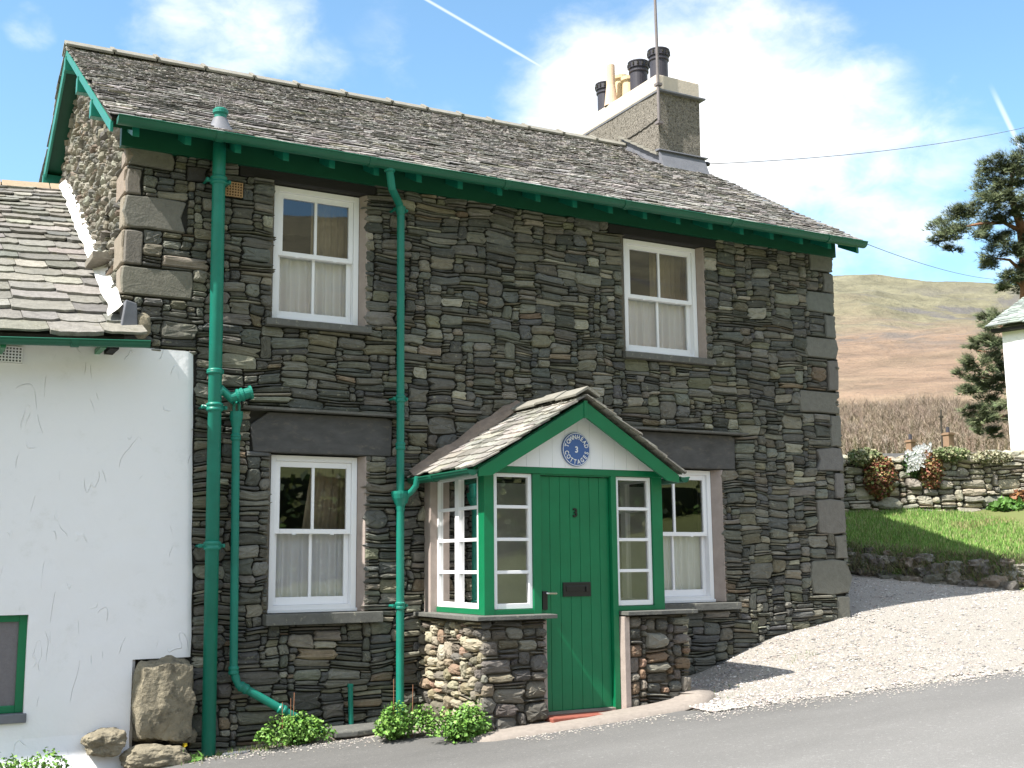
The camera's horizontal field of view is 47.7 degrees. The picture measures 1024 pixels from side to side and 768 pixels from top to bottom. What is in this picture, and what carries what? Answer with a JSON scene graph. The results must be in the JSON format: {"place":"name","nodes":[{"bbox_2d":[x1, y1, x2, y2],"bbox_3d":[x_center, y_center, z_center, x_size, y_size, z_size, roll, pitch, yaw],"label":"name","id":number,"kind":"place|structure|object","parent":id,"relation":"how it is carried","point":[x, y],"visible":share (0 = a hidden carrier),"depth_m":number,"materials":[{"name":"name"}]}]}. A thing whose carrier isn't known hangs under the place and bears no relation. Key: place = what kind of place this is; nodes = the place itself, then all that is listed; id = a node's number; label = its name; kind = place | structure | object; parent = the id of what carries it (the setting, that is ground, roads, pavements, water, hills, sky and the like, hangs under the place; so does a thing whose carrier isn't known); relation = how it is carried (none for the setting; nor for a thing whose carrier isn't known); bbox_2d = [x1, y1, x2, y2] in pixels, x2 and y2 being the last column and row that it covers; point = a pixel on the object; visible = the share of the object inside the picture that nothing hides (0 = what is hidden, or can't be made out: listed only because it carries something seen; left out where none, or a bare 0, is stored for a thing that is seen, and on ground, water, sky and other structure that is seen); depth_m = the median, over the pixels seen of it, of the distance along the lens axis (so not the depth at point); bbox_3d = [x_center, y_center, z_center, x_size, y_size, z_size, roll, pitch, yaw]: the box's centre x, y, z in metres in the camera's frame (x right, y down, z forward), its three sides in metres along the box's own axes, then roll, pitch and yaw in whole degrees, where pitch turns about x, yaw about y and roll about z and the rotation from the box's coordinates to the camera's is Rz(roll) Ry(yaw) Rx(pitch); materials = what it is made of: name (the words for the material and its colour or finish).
{"place":"outdoors","nodes":[
{"label":"outdoors","id":0,"kind":"place"},
{"bbox_2d":[199,713,442,756],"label":"verge","id":1,"kind":"structure","parent":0,"point":[312,742],"depth_m":9.65,"materials":[{"name":"grey gravel"}]},
{"bbox_2d":[80,727,126,756],"bbox_3d":[-3.159,2.773,8.957,0.337,0.211,0.299,4,-10,-28],"label":"boulder","id":2,"kind":"object","parent":1,"relation":"on","point":[106,742],"visible":1,"depth_m":8.86,"materials":[{"name":"stone"}]},
{"bbox_2d":[119,743,191,767],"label":"boulder","id":3,"kind":"object","parent":1,"relation":"on","point":[154,755],"visible":0.95,"depth_m":8.96,"materials":[{"name":"stone"}]},
{"bbox_2d":[131,655,195,743],"bbox_3d":[-2.823,2.538,9.330,0.504,0.698,0.396,4,-10,-28],"label":"boulder","id":4,"kind":"object","parent":3,"relation":"on","point":[163,699],"visible":0.97,"depth_m":9.18,"materials":[{"name":"stone"}]},
{"bbox_2d":[166,728,196,744],"bbox_3d":[-2.677,2.845,9.366,0.253,0.140,0.209,4,-10,-28],"label":"boulder","id":5,"kind":"object","parent":1,"relation":"on","point":[192,739],"visible":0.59,"depth_m":9.32,"materials":[{"name":"stone"}]},
{"bbox_2d":[222,750,251,755],"bbox_3d":[-2.220,2.982,9.349,0.243,0.025,0.115,2,-9,-18],"label":"broken slate","id":6,"kind":"object","parent":1,"relation":"on","point":[235,752],"visible":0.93,"depth_m":9.33,"materials":[{"name":"grey stone"}]},
{"bbox_2d":[253,693,337,746],"bbox_3d":[-1.806,2.791,9.588,0.690,0.453,0.395,4,-10,-28],"label":"leafy weed","id":7,"kind":"object","parent":1,"relation":"on","point":[295,731],"visible":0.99,"depth_m":9.53,"materials":[{"name":"green plant"}]},
{"bbox_2d":[327,722,380,737],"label":"stone slab","id":8,"kind":"structure","parent":1,"relation":"on","point":[353,730],"depth_m":9.75,"materials":[{"name":"stone"}]},
{"bbox_2d":[0,0,1023,283],"label":"sky","id":9,"kind":"structure","parent":0,"point":[780,80],"materials":[{"name":"blue"}]},
{"bbox_2d":[161,671,1023,767],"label":"road","id":10,"kind":"structure","parent":0,"point":[978,723],"depth_m":8.70,"materials":[{"name":"grey asphalt"}]},
{"bbox_2d":[0,747,71,767],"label":"leafy weed","id":11,"kind":"object","parent":10,"relation":"on","point":[26,763],"visible":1,"depth_m":8.50,"materials":[{"name":"green plant"}]},
{"bbox_2d":[183,743,203,762],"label":"dandelion","id":12,"kind":"object","parent":10,"relation":"on","point":[195,757],"visible":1,"depth_m":9.11,"materials":[{"name":"green plant"}]},
{"bbox_2d":[372,679,437,739],"bbox_3d":[-0.877,2.696,9.560,0.602,0.521,0.460,4,-10,-28],"label":"leafy weed","id":13,"kind":"object","parent":10,"relation":"on","point":[395,725],"visible":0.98,"depth_m":9.48,"materials":[{"name":"green plant"}]},
{"bbox_2d":[419,696,495,743],"bbox_3d":[-0.412,2.698,9.297,0.674,0.376,0.434,4,-10,-28],"label":"leafy weed","id":14,"kind":"object","parent":10,"relation":"on","point":[464,725],"visible":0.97,"depth_m":9.21,"materials":[{"name":"green plant"}]},
{"bbox_2d":[181,652,815,765],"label":"grass tufts","id":15,"kind":"object","parent":10,"relation":"on","point":[237,749],"visible":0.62,"depth_m":9.44,"materials":[{"name":"green plant"}]},
{"bbox_2d":[469,688,714,741],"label":"kerb","id":16,"kind":"structure","parent":10,"relation":"on","point":[684,701],"depth_m":9.66,"materials":[{"name":"concrete"}]},
{"bbox_2d":[189,670,1023,763],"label":"road grit","id":17,"kind":"object","parent":10,"relation":"on","point":[354,741],"visible":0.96,"depth_m":9.67,"materials":[{"name":"grey gravel"}]},
{"bbox_2d":[686,509,1023,710],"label":"ground","id":18,"kind":"structure","parent":0,"point":[1017,515],"depth_m":17.53,"materials":[{"name":"green plant"}]},
{"bbox_2d":[0,179,192,767],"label":"white annex","id":19,"kind":"object","parent":18,"relation":"on","point":[96,438],"visible":0.98,"depth_m":9.26,"materials":[{"name":"paint"}]},
{"bbox_2d":[0,615,27,723],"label":"annex window","id":20,"kind":"structure","parent":19,"relation":"in","point":[13,628],"depth_m":8.88,"materials":[{"name":"green paint"}]},
{"bbox_2d":[39,0,867,755],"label":"stone cottage","id":21,"kind":"structure","parent":18,"relation":"on","point":[507,424],"depth_m":10.73,"materials":[{"name":"stone"}]},
{"bbox_2d":[267,455,356,612],"bbox_3d":[-1.801,1.333,10.373,0.875,1.385,0.341,4,-10,-28],"label":"sash window","id":22,"kind":"structure","parent":21,"relation":"in","point":[312,568],"depth_m":10.32,"materials":[{"name":"white paint"}]},
{"bbox_2d":[271,185,358,324],"bbox_3d":[-1.835,-1.133,10.749,0.900,1.295,0.340,4,-10,-28],"label":"sash window","id":23,"kind":"structure","parent":21,"relation":"in","point":[321,285],"depth_m":10.71,"materials":[{"name":"white paint"}]},
{"bbox_2d":[623,238,698,356],"bbox_3d":[1.552,-0.880,12.577,1.025,1.283,0.339,4,-10,-28],"label":"sash window","id":24,"kind":"structure","parent":21,"relation":"in","point":[661,322],"depth_m":12.58,"materials":[{"name":"white paint"}]},
{"bbox_2d":[661,470,715,602],"bbox_3d":[1.686,1.597,12.167,0.945,1.380,0.186,4,-10,-28],"label":"sash window","id":25,"kind":"structure","parent":21,"relation":"in","point":[688,556],"depth_m":12.26,"materials":[{"name":"white paint"}]},
{"bbox_2d":[710,128,1020,163],"bbox_3d":[9.486,-5.330,23.300,18.402,6.240,0.010,8,-12,-43],"label":"overhead cable","id":26,"kind":"object","parent":21,"relation":"on","point":[855,153],"visible":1,"depth_m":19.40,"materials":[{"name":"black rubber"}]},
{"bbox_2d":[822,225,999,279],"bbox_3d":[10.345,-2.977,27.750,0.012,3.907,23.441,-6,-10,30],"label":"overhead cable","id":27,"kind":"object","parent":21,"relation":"attached to","point":[928,265],"visible":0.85,"depth_m":25.83,"materials":[{"name":"black rubber"}]},
{"bbox_2d":[883,427,954,457],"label":"cottage","id":28,"kind":"structure","parent":18,"relation":"on","point":[948,438],"depth_m":59.84,"materials":[{"name":"ceramic"}]},
{"bbox_2d":[837,390,1010,454],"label":"bare wood","id":29,"kind":"object","parent":18,"relation":"on","point":[885,427],"visible":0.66,"depth_m":141.51,"materials":[{"name":"beige plant"}]},
{"bbox_2d":[842,449,1023,512],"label":"field wall","id":30,"kind":"structure","parent":18,"relation":"on","point":[968,484],"depth_m":18.06,"materials":[{"name":"stone"}]},
{"bbox_2d":[846,447,884,466],"bbox_3d":[5.544,1.158,18.167,0.716,0.345,0.479,4,-10,-28],"label":"cushion plant","id":31,"kind":"object","parent":30,"relation":"on","point":[862,456],"visible":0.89,"depth_m":18.02,"materials":[{"name":"green plant"}]},
{"bbox_2d":[862,453,897,500],"bbox_3d":[5.750,1.446,18.078,0.649,0.759,0.466,4,-10,-28],"label":"red shrub","id":32,"kind":"object","parent":30,"relation":"on","point":[880,469],"visible":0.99,"depth_m":17.96,"materials":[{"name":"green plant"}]},
{"bbox_2d":[901,442,932,478],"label":"white flowers","id":33,"kind":"object","parent":30,"relation":"on","point":[914,460],"visible":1,"depth_m":18.01,"materials":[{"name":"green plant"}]},
{"bbox_2d":[917,449,945,488],"bbox_3d":[6.536,1.351,18.079,0.427,0.698,0.489,-7,-11,38],"label":"red shrub","id":34,"kind":"object","parent":30,"relation":"on","point":[931,476],"visible":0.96,"depth_m":17.97,"materials":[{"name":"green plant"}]},
{"bbox_2d":[932,445,971,463],"bbox_3d":[6.894,1.110,18.160,0.816,0.326,0.442,4,-10,-28],"label":"cushion plant","id":35,"kind":"object","parent":30,"relation":"on","point":[956,454],"visible":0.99,"depth_m":18.03,"materials":[{"name":"green plant"}]},
{"bbox_2d":[970,449,1014,464],"bbox_3d":[7.555,1.155,18.176,0.939,0.287,0.441,4,-10,-28],"label":"cushion plant","id":36,"kind":"object","parent":30,"relation":"on","point":[992,457],"visible":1,"depth_m":18.03,"materials":[{"name":"green plant"}]},
{"bbox_2d":[844,547,1023,590],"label":"rubble edging","id":37,"kind":"object","parent":18,"relation":"on","point":[953,579],"visible":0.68,"depth_m":14.64,"materials":[{"name":"stone"}]},
{"bbox_2d":[938,410,942,446],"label":"utility pole","id":38,"kind":"object","parent":18,"relation":"on","point":[940,416],"visible":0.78,"depth_m":61.96,"materials":[{"name":"brown wood"}]},
{"bbox_2d":[919,131,1023,298],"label":"pine tree","id":39,"kind":"object","parent":18,"relation":"on","point":[998,193],"visible":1,"depth_m":39.55,"materials":[{"name":"green plant"}]},
{"bbox_2d":[949,305,1008,439],"bbox_3d":[15.007,0.395,35.765,2.802,6.108,3.352,-3,-9,18],"label":"pine tree","id":40,"kind":"object","parent":18,"relation":"on","point":[988,382],"visible":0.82,"depth_m":35.52,"materials":[{"name":"green plant"}]},
{"bbox_2d":[984,297,1023,450],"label":"white house","id":41,"kind":"structure","parent":18,"relation":"on","point":[1011,318],"depth_m":29.64,"materials":[{"name":"paint"}]},
{"bbox_2d":[1009,488,1023,500],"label":"brown clump","id":42,"kind":"object","parent":18,"relation":"on","point":[1019,493],"visible":0.41,"depth_m":17.96,"materials":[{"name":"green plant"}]},
{"bbox_2d":[688,574,1023,711],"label":"gravel drive","id":43,"kind":"structure","parent":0,"point":[937,633],"depth_m":11.91,"materials":[{"name":"grey gravel"}]},
{"bbox_2d":[833,274,1019,408],"bbox_3d":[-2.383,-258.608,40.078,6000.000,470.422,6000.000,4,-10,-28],"label":"fell hillside","id":44,"kind":"structure","parent":0,"point":[898,338],"depth_m":706.18,"materials":[{"name":"beige plant"}]},
{"bbox_2d":[845,506,1023,580],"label":"lawn","id":45,"kind":"structure","parent":0,"point":[943,554],"depth_m":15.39,"materials":[{"name":"green plant"}]},
{"bbox_2d":[846,537,1023,584],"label":"dry grass","id":46,"kind":"structure","parent":45,"relation":"on","point":[924,563],"depth_m":14.84,"materials":[{"name":"green plant"}]},
{"bbox_2d":[985,495,1023,511],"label":"leafy clump","id":47,"kind":"object","parent":45,"relation":"on","point":[1008,503],"visible":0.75,"depth_m":17.77,"materials":[{"name":"green plant"}]}
]}

